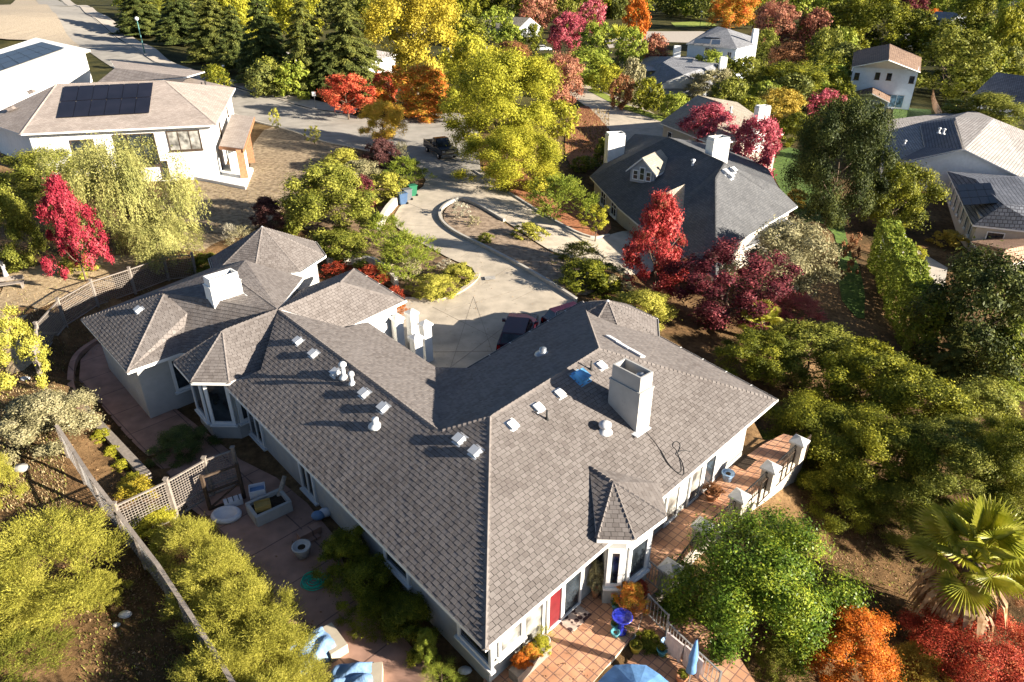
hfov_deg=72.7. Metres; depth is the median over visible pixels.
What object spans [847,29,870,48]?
shrub
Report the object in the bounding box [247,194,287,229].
purple shrub
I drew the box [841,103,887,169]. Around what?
fir tree
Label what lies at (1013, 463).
oak tree
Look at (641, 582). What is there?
plant pot
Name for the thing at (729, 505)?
railing
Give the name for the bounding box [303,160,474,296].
planting bed
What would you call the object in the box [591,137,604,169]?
shrub
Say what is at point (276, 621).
juniper shrub
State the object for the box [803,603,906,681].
orange tree
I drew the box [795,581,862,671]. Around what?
green tree
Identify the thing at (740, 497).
terrace pillar
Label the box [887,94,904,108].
window
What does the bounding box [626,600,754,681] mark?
deck
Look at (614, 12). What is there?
shrub
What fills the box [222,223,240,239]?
pampas plume
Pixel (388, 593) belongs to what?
shrub
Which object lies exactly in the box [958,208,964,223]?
window
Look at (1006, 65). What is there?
shrub
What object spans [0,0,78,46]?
gravel bank
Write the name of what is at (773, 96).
shrub
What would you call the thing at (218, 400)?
window
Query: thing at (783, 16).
tree
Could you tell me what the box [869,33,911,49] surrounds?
dark gable house
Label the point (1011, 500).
oak tree
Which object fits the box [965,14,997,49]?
shrub
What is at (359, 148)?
road kerb
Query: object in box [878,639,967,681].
shrub
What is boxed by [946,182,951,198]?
window
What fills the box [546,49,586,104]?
tree
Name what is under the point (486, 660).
window
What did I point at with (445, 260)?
shrub
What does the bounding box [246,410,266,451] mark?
door
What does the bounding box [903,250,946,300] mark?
pavilion terrace
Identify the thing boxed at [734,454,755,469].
door mat
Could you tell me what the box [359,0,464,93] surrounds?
tree
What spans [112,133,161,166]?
window
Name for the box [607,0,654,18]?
shrub
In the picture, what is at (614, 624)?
plant pot
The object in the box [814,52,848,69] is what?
shrub
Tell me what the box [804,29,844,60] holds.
shrub
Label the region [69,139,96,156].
window
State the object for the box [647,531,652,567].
window
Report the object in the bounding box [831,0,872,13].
shrub
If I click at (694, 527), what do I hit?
terrace pillar
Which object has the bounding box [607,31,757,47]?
road
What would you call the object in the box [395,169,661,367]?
driveway
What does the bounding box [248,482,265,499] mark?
storage box
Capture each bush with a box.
[318,260,357,278]
[358,262,390,285]
[389,285,405,298]
[396,304,409,315]
[612,287,679,331]
[765,301,794,324]
[771,290,827,322]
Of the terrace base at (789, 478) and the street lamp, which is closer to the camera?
the terrace base at (789, 478)
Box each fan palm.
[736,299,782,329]
[901,494,1023,660]
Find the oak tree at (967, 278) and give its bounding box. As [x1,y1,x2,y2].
[902,235,1023,386]
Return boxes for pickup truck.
[423,136,457,158]
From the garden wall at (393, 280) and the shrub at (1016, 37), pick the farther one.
the shrub at (1016, 37)
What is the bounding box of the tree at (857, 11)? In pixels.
[815,0,916,46]
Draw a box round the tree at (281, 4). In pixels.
[264,0,324,39]
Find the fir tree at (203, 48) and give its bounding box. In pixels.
[182,0,233,63]
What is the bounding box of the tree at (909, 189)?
[851,157,952,231]
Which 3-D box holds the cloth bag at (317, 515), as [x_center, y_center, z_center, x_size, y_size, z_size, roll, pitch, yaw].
[-7.897,7.073,28.333,0.569,0.330,0.414,8,30,15]
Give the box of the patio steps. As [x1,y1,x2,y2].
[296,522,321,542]
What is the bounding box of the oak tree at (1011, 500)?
[964,482,1023,566]
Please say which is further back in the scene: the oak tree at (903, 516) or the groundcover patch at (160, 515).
the oak tree at (903, 516)
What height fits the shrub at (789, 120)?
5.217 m
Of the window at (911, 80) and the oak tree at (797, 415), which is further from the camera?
the window at (911, 80)
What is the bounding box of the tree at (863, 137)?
[779,89,905,230]
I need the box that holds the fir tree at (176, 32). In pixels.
[152,0,202,44]
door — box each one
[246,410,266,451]
[297,462,318,506]
[522,602,544,652]
[545,586,563,632]
[562,569,582,619]
[662,484,681,528]
[685,466,703,506]
[700,453,717,494]
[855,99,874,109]
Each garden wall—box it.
[327,255,398,285]
[377,194,398,229]
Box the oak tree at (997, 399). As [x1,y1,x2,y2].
[914,373,1022,453]
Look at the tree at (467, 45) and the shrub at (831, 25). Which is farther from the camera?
the shrub at (831, 25)
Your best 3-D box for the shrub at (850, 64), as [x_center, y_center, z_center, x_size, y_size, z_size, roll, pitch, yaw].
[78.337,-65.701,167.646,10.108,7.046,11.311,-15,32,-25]
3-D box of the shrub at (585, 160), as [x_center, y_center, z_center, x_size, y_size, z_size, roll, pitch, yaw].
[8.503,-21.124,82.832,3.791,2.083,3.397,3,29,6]
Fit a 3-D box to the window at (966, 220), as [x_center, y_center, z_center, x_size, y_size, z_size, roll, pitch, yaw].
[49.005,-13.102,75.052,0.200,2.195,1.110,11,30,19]
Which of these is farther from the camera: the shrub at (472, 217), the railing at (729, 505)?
the shrub at (472, 217)
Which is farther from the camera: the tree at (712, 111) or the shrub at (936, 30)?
the shrub at (936, 30)
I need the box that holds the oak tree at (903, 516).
[855,467,966,555]
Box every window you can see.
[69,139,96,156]
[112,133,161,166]
[159,161,169,176]
[166,129,203,151]
[168,356,190,394]
[190,384,210,425]
[202,385,238,426]
[218,120,222,138]
[235,399,248,426]
[383,549,411,589]
[454,624,495,675]
[496,620,526,662]
[599,191,605,207]
[603,548,624,590]
[609,202,616,219]
[625,532,650,582]
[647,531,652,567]
[853,73,859,79]
[874,72,880,79]
[885,73,891,80]
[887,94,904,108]
[908,76,914,83]
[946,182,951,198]
[948,188,954,204]
[951,194,957,210]
[955,202,961,216]
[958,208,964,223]
[962,216,968,230]
[965,223,971,237]
[985,231,1005,238]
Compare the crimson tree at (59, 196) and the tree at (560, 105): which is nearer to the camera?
the crimson tree at (59, 196)
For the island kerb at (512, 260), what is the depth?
55.68 m
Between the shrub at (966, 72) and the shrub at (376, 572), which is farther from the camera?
the shrub at (966, 72)
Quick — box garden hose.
[300,558,339,590]
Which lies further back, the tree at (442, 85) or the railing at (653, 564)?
the tree at (442, 85)
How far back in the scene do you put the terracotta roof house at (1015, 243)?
67.82 m
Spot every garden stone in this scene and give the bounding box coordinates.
[12,463,29,472]
[20,376,29,380]
[112,622,120,626]
[118,610,131,618]
[458,666,471,674]
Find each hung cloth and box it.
[665,632,684,662]
[682,645,703,678]
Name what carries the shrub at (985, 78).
on the ground at (684, 330)
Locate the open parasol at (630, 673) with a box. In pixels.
[598,664,667,681]
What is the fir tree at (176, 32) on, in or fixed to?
on the ground at (684, 330)
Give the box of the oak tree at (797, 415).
[757,387,884,495]
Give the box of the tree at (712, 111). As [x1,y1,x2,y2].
[675,101,738,142]
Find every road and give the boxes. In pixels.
[36,0,480,180]
[557,80,662,142]
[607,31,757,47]
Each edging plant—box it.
[90,428,109,444]
[103,444,119,458]
[111,458,130,472]
[121,471,138,481]
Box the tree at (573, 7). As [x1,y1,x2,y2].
[549,0,577,26]
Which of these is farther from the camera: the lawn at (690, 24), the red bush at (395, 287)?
the lawn at (690, 24)
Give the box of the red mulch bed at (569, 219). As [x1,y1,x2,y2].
[484,156,610,235]
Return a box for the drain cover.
[484,276,495,279]
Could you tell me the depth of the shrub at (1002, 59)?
173.17 m
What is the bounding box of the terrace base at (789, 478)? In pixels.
[595,451,805,679]
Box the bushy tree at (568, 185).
[521,173,603,220]
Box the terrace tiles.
[483,434,792,681]
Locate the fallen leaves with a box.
[220,163,642,679]
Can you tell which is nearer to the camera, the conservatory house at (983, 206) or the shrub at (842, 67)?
the conservatory house at (983, 206)
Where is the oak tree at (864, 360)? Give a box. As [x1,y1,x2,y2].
[805,335,922,420]
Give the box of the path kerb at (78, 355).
[67,338,99,418]
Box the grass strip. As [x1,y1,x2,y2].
[588,88,664,120]
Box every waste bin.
[397,191,408,204]
[402,187,412,199]
[407,183,417,195]
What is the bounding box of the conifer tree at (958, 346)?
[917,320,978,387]
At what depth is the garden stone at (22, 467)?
28.93 m
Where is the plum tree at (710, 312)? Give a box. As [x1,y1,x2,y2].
[657,237,805,331]
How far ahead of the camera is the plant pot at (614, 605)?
24.24 m
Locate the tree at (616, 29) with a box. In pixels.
[604,23,631,65]
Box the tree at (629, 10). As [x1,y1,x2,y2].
[622,0,651,39]
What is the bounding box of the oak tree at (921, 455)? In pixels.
[798,400,947,509]
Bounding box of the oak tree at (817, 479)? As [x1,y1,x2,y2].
[793,459,902,534]
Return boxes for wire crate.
[223,494,243,505]
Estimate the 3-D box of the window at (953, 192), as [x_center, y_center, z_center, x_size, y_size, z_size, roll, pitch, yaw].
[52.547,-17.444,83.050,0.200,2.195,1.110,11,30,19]
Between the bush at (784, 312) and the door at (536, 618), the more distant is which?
the bush at (784, 312)
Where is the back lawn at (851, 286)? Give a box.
[773,147,864,318]
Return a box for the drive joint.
[433,307,497,339]
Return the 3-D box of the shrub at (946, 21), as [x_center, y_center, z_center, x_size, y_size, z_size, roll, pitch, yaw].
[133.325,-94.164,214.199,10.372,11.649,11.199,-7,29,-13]
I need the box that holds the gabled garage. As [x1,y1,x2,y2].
[848,87,890,111]
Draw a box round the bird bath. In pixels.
[611,607,632,636]
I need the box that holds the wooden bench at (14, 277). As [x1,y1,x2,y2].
[0,274,24,288]
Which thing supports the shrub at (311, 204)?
on the ground at (684, 330)
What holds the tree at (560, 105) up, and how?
on the ground at (684, 330)
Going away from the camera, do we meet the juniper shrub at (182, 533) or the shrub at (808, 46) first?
the juniper shrub at (182, 533)
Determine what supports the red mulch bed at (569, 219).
on the ground at (684, 330)
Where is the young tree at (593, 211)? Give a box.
[576,205,609,240]
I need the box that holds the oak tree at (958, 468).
[879,411,1023,512]
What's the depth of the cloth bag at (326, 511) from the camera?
28.37 m
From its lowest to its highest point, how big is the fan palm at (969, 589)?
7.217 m
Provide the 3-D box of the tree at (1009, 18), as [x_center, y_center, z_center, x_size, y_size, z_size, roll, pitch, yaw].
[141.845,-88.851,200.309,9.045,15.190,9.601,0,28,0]
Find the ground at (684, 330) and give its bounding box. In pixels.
[0,0,1023,681]
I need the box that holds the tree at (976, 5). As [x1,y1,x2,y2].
[950,0,1012,38]
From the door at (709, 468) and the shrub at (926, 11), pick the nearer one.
the door at (709, 468)
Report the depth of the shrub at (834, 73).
138.68 m
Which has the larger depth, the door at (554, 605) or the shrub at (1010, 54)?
the shrub at (1010, 54)
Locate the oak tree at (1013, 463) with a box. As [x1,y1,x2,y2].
[957,410,1023,509]
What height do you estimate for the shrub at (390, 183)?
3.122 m
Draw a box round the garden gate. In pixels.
[199,462,245,510]
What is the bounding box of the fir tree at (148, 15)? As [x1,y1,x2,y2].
[108,0,168,35]
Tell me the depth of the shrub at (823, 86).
136.69 m
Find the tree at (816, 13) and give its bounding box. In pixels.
[794,6,833,52]
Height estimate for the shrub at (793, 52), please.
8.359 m
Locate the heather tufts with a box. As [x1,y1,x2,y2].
[565,108,608,152]
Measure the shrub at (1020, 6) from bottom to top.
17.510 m
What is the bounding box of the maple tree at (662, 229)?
[619,186,688,300]
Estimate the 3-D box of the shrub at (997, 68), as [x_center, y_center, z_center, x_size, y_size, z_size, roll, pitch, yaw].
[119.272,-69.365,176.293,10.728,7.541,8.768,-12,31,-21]
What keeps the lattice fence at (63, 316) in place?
on the ground at (684, 330)
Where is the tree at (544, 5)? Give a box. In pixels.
[518,0,558,29]
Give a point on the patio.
(265, 544)
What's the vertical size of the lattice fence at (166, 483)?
2.794 m
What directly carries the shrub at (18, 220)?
on the bark bed at (36, 287)
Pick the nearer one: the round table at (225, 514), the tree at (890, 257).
the round table at (225, 514)
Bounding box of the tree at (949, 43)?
[914,25,1003,95]
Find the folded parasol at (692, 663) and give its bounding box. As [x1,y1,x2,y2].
[686,639,697,681]
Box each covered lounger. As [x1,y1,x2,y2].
[288,622,348,671]
[331,662,382,681]
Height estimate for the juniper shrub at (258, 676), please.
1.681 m
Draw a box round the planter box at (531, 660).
[509,634,551,681]
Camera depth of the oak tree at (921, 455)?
32.15 m
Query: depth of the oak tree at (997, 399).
36.59 m
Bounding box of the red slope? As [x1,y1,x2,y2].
[565,106,607,166]
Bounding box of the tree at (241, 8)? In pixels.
[196,0,257,42]
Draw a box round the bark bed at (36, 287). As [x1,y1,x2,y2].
[0,255,152,374]
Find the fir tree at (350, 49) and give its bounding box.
[316,0,386,97]
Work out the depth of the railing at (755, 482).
29.31 m
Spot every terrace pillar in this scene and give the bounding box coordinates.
[657,557,683,595]
[690,516,713,552]
[727,487,751,520]
[758,459,781,491]
[788,434,809,464]
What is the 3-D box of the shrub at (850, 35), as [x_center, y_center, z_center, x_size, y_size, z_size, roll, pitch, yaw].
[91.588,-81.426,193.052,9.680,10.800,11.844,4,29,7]
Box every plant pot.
[291,539,310,559]
[533,623,557,644]
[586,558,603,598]
[610,628,619,637]
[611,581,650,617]
[611,598,618,609]
[611,619,618,627]
[626,627,636,639]
[630,639,642,654]
[636,579,650,601]
[657,643,667,656]
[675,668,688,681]
[701,481,726,501]
[722,468,734,482]
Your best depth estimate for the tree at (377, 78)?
104.82 m
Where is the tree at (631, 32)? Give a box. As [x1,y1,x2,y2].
[614,26,648,67]
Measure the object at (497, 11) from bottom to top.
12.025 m
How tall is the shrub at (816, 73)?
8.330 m
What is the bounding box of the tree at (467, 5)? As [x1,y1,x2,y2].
[444,0,481,34]
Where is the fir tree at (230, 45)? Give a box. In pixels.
[211,4,250,73]
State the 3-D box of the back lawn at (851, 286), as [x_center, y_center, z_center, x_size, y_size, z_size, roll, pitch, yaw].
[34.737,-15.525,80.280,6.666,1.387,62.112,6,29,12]
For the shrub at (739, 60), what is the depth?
147.75 m
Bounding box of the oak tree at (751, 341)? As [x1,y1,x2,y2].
[710,327,810,388]
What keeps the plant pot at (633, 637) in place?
on the deck
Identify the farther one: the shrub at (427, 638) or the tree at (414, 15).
the tree at (414, 15)
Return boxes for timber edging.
[84,406,151,479]
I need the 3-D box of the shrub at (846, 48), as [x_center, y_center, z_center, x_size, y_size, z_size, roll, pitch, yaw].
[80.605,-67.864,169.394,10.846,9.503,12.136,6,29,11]
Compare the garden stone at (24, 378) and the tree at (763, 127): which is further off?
the tree at (763, 127)
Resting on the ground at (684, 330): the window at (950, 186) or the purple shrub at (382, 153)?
the purple shrub at (382, 153)
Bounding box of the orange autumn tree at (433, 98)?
[401,91,447,123]
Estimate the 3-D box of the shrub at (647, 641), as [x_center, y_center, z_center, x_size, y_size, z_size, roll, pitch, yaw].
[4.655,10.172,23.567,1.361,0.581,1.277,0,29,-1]
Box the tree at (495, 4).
[478,0,510,12]
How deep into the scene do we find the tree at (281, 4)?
157.85 m
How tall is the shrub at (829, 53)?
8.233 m
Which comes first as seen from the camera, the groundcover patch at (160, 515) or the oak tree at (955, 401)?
the groundcover patch at (160, 515)
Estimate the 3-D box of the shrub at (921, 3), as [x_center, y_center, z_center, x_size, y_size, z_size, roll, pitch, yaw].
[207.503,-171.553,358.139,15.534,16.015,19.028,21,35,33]
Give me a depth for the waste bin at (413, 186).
67.34 m
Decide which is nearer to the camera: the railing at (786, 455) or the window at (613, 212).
the railing at (786, 455)
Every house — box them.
[0,38,92,109]
[0,60,254,189]
[80,226,778,681]
[362,50,394,72]
[481,16,540,36]
[590,131,797,293]
[639,45,729,95]
[659,95,782,171]
[686,26,758,77]
[850,44,921,109]
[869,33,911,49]
[878,111,1023,191]
[933,11,965,25]
[945,171,1023,251]
[970,238,1023,269]
[972,72,1023,118]
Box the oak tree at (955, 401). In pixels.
[848,358,987,464]
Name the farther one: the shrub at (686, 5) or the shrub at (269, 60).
the shrub at (686, 5)
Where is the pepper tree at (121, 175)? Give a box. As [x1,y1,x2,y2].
[30,129,210,269]
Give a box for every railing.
[646,560,665,592]
[646,593,669,634]
[665,621,721,681]
[675,533,699,565]
[710,500,735,530]
[745,471,767,501]
[756,434,811,506]
[776,445,795,473]
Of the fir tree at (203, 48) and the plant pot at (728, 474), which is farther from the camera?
the fir tree at (203, 48)
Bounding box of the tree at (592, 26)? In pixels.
[572,20,617,57]
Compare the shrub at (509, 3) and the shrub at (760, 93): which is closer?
the shrub at (760, 93)
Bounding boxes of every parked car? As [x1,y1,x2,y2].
[496,312,538,349]
[536,45,551,50]
[540,301,576,324]
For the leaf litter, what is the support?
on the ground at (684, 330)
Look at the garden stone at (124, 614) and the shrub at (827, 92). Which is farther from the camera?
the shrub at (827, 92)
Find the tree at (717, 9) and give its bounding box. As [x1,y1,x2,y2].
[705,0,761,28]
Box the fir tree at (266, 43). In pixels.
[233,0,293,83]
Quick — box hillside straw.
[159,127,348,250]
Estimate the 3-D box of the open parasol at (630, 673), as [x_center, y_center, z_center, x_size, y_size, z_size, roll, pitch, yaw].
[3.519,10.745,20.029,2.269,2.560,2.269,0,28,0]
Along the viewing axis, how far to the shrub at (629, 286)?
48.27 m
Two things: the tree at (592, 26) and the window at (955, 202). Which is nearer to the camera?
the window at (955, 202)
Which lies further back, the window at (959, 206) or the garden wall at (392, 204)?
the window at (959, 206)
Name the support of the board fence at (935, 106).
on the ground at (684, 330)
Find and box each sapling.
[188,177,200,204]
[268,108,280,131]
[302,125,320,142]
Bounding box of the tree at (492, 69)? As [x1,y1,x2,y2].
[434,40,566,159]
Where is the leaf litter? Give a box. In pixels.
[0,170,921,681]
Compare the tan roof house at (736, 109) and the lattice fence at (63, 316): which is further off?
the tan roof house at (736, 109)
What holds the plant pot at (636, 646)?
on the deck
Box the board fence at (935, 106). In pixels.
[931,89,941,113]
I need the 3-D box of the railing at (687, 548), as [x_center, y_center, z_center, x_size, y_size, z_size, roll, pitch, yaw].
[6.477,8.003,25.965,0.050,0.885,2.694,21,35,33]
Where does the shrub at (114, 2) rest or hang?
on the ground at (684, 330)
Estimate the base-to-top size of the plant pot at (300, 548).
0.500 m
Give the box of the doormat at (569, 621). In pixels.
[559,605,591,632]
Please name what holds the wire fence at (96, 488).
on the ground at (684, 330)
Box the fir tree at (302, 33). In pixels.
[278,0,325,94]
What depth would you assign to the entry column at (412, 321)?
40.00 m
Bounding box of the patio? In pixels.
[79,344,435,681]
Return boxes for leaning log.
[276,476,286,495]
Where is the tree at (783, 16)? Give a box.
[747,0,802,49]
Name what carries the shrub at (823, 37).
on the ground at (684, 330)
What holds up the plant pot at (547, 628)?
on the terrace tiles
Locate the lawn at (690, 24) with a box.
[672,21,715,26]
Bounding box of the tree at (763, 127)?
[729,114,784,179]
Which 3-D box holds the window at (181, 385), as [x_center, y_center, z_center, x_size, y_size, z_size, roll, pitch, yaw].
[-16.578,1.629,35.032,0.200,1.995,1.160,25,37,38]
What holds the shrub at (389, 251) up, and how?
on the planting bed at (326, 223)
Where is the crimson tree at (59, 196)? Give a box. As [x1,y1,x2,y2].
[33,170,114,281]
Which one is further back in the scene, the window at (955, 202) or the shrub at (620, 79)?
the shrub at (620, 79)
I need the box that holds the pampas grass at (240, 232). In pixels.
[224,224,254,245]
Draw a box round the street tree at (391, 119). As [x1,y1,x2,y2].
[357,98,407,140]
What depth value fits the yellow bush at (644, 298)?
44.48 m
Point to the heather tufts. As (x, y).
(590, 136)
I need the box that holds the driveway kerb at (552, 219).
[473,169,609,237]
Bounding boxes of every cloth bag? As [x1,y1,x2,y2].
[311,510,324,520]
[319,507,330,517]
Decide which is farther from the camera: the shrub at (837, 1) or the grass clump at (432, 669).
the shrub at (837, 1)
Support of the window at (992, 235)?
in the conservatory house at (983, 206)
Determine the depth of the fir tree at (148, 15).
172.31 m
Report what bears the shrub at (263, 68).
on the ground at (684, 330)
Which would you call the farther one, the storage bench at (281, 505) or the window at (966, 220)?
the window at (966, 220)
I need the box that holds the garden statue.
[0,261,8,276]
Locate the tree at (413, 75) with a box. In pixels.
[371,62,445,117]
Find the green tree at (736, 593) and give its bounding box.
[650,496,889,681]
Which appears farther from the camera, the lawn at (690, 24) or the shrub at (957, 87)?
the lawn at (690, 24)
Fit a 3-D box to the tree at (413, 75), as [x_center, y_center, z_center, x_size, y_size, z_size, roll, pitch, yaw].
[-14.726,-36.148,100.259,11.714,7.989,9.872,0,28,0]
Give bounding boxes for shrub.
[0,143,93,211]
[0,179,51,273]
[0,303,53,394]
[0,385,108,464]
[0,451,30,508]
[0,501,138,634]
[0,565,89,675]
[0,619,82,681]
[53,252,98,279]
[78,568,134,613]
[110,0,123,7]
[115,0,164,17]
[137,0,167,18]
[142,513,228,599]
[143,422,223,469]
[155,532,272,645]
[165,620,272,681]
[177,0,210,17]
[180,570,308,678]
[185,251,216,273]
[198,599,320,681]
[200,63,234,86]
[231,657,314,681]
[243,61,288,97]
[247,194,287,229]
[247,647,333,681]
[249,52,280,95]
[263,0,293,20]
[271,59,318,99]
[275,157,383,246]
[308,0,334,17]
[309,523,372,589]
[317,228,370,267]
[321,0,357,22]
[321,146,365,173]
[323,551,403,621]
[332,586,413,643]
[343,158,385,184]
[348,0,371,17]
[352,212,408,249]
[356,175,376,207]
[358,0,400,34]
[360,137,401,169]
[366,171,408,206]
[375,230,442,284]
[379,253,423,282]
[379,588,442,668]
[380,155,436,185]
[401,273,462,301]
[413,627,440,673]
[425,56,462,81]
[436,258,454,268]
[438,261,477,287]
[448,14,484,40]
[450,200,470,217]
[451,13,490,41]
[464,215,480,226]
[472,0,504,17]
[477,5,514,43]
[477,232,494,243]
[496,39,531,57]
[498,24,527,52]
[500,0,521,13]
[509,221,550,240]
[510,0,551,22]
[518,56,540,87]
[523,22,545,51]
[524,49,570,92]
[548,240,608,265]
[553,256,617,294]
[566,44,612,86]
[568,155,597,172]
[573,0,601,21]
[576,0,611,16]
[587,63,624,93]
[588,274,625,298]
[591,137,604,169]
[605,0,629,17]
[606,264,634,291]
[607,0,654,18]
[608,0,633,19]
[608,73,634,110]
[614,55,646,104]
[630,76,665,112]
[635,628,667,658]
[641,32,670,58]
[654,0,676,13]
[655,0,695,16]
[657,91,689,117]
[675,0,709,17]
[685,67,740,99]
[689,0,714,18]
[695,49,727,63]
[709,76,748,101]
[711,76,746,101]
[717,56,751,88]
[719,214,848,302]
[724,0,762,22]
[730,55,771,85]
[737,95,763,112]
[739,94,772,110]
[745,633,810,681]
[747,59,846,103]
[747,79,781,107]
[753,84,784,112]
[755,23,781,64]
[759,85,807,123]
[765,41,808,67]
[770,72,814,109]
[775,64,822,91]
[777,111,810,146]
[786,0,821,17]
[786,21,818,53]
[787,188,806,208]
[803,88,847,120]
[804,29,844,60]
[805,25,843,60]
[809,47,852,65]
[811,79,832,103]
[811,99,846,137]
[812,67,851,97]
[813,0,847,8]
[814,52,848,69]
[815,1,839,30]
[819,11,866,40]
[821,60,851,90]
[824,26,859,54]
[824,41,863,69]
[826,80,858,103]
[828,54,852,83]
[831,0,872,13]
[832,232,862,279]
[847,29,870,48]
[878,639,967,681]
[889,6,940,51]
[889,8,937,35]
[898,23,935,55]
[899,0,929,11]
[913,23,967,59]
[916,245,928,259]
[921,0,950,9]
[924,229,970,250]
[925,14,962,43]
[928,6,942,13]
[929,90,1023,129]
[930,0,962,12]
[939,76,984,103]
[958,50,991,78]
[963,55,999,80]
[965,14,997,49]
[966,0,998,13]
[972,48,1007,79]
[973,22,995,48]
[973,71,1008,91]
[982,559,1023,610]
[994,0,1023,15]
[994,1,1023,57]
[995,53,1009,70]
[996,42,1019,73]
[996,66,1023,75]
[997,32,1023,62]
[1002,45,1023,66]
[1003,63,1023,74]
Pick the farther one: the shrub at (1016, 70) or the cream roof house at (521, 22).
the cream roof house at (521, 22)
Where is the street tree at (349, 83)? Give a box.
[314,72,377,119]
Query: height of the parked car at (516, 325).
1.680 m
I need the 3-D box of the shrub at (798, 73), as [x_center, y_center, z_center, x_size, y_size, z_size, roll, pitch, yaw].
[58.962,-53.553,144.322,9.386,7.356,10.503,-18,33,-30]
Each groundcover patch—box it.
[113,473,158,501]
[128,502,180,552]
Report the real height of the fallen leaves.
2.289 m
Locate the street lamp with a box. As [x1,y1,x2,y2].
[134,17,144,52]
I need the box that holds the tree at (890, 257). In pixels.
[865,218,950,361]
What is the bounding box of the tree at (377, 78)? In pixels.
[371,70,397,102]
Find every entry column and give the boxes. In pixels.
[389,314,404,345]
[404,309,419,340]
[407,333,423,358]
[417,320,432,361]
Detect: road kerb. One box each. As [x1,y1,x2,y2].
[65,4,353,115]
[234,113,389,155]
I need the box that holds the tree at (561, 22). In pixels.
[547,8,584,54]
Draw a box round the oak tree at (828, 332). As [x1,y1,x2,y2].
[758,318,864,404]
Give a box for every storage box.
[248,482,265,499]
[254,498,271,512]
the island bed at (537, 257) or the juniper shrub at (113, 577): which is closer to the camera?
the juniper shrub at (113, 577)
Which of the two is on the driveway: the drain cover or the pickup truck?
the drain cover
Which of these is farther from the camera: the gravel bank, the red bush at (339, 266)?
the gravel bank
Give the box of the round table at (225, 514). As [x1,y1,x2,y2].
[210,505,241,524]
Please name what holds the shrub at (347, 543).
on the ground at (684, 330)
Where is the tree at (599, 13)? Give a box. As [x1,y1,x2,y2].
[576,0,606,35]
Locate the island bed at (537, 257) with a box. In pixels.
[443,201,599,294]
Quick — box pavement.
[62,0,357,113]
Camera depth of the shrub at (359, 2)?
258.28 m
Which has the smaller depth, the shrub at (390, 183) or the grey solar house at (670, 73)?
the shrub at (390, 183)
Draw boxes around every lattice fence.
[29,252,196,374]
[110,445,237,546]
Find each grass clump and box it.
[394,141,409,167]
[418,655,467,681]
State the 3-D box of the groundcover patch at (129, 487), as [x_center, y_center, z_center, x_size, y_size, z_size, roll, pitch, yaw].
[-15.504,6.046,28.579,1.636,0.828,2.011,-19,34,-31]
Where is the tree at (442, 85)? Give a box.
[423,67,448,102]
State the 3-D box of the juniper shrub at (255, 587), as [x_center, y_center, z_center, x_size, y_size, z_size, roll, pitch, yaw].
[-8.972,8.897,22.802,3.468,2.413,3.710,16,33,28]
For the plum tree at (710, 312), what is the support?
on the ground at (684, 330)
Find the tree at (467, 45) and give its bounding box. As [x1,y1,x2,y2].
[436,29,501,116]
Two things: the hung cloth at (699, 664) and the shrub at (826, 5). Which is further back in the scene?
the shrub at (826, 5)
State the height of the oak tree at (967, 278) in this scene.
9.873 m
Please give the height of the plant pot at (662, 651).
0.500 m
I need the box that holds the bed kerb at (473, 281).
[402,266,479,300]
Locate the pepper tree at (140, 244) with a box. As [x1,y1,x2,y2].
[112,214,205,273]
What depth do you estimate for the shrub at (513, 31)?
196.67 m
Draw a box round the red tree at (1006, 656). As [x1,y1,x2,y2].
[896,598,1023,681]
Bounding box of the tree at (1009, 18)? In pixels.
[986,3,1023,46]
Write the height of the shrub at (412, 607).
1.593 m
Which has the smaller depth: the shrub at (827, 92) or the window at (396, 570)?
the window at (396, 570)
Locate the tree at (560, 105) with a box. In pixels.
[540,99,580,143]
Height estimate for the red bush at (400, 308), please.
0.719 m
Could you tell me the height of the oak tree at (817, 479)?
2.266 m
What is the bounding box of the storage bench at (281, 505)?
[245,488,292,526]
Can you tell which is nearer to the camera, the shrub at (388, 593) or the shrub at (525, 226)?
the shrub at (388, 593)
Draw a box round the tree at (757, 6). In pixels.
[737,0,775,28]
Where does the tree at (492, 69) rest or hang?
on the ground at (684, 330)
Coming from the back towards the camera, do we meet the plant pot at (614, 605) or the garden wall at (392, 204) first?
the garden wall at (392, 204)
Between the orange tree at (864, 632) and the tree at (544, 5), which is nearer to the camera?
the orange tree at (864, 632)
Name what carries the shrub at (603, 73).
on the ground at (684, 330)
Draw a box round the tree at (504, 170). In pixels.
[451,123,566,193]
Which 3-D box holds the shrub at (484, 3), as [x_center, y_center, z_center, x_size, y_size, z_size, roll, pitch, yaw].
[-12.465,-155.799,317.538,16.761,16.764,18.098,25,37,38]
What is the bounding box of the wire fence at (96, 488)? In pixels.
[54,424,234,681]
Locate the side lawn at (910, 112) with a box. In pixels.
[892,108,931,118]
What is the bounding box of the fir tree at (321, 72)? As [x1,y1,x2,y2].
[306,47,345,97]
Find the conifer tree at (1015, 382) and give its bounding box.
[969,317,1023,405]
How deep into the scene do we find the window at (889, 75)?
139.04 m
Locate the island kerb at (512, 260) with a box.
[438,197,577,301]
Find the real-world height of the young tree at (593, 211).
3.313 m
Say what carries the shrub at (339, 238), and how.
on the planting bed at (326, 223)

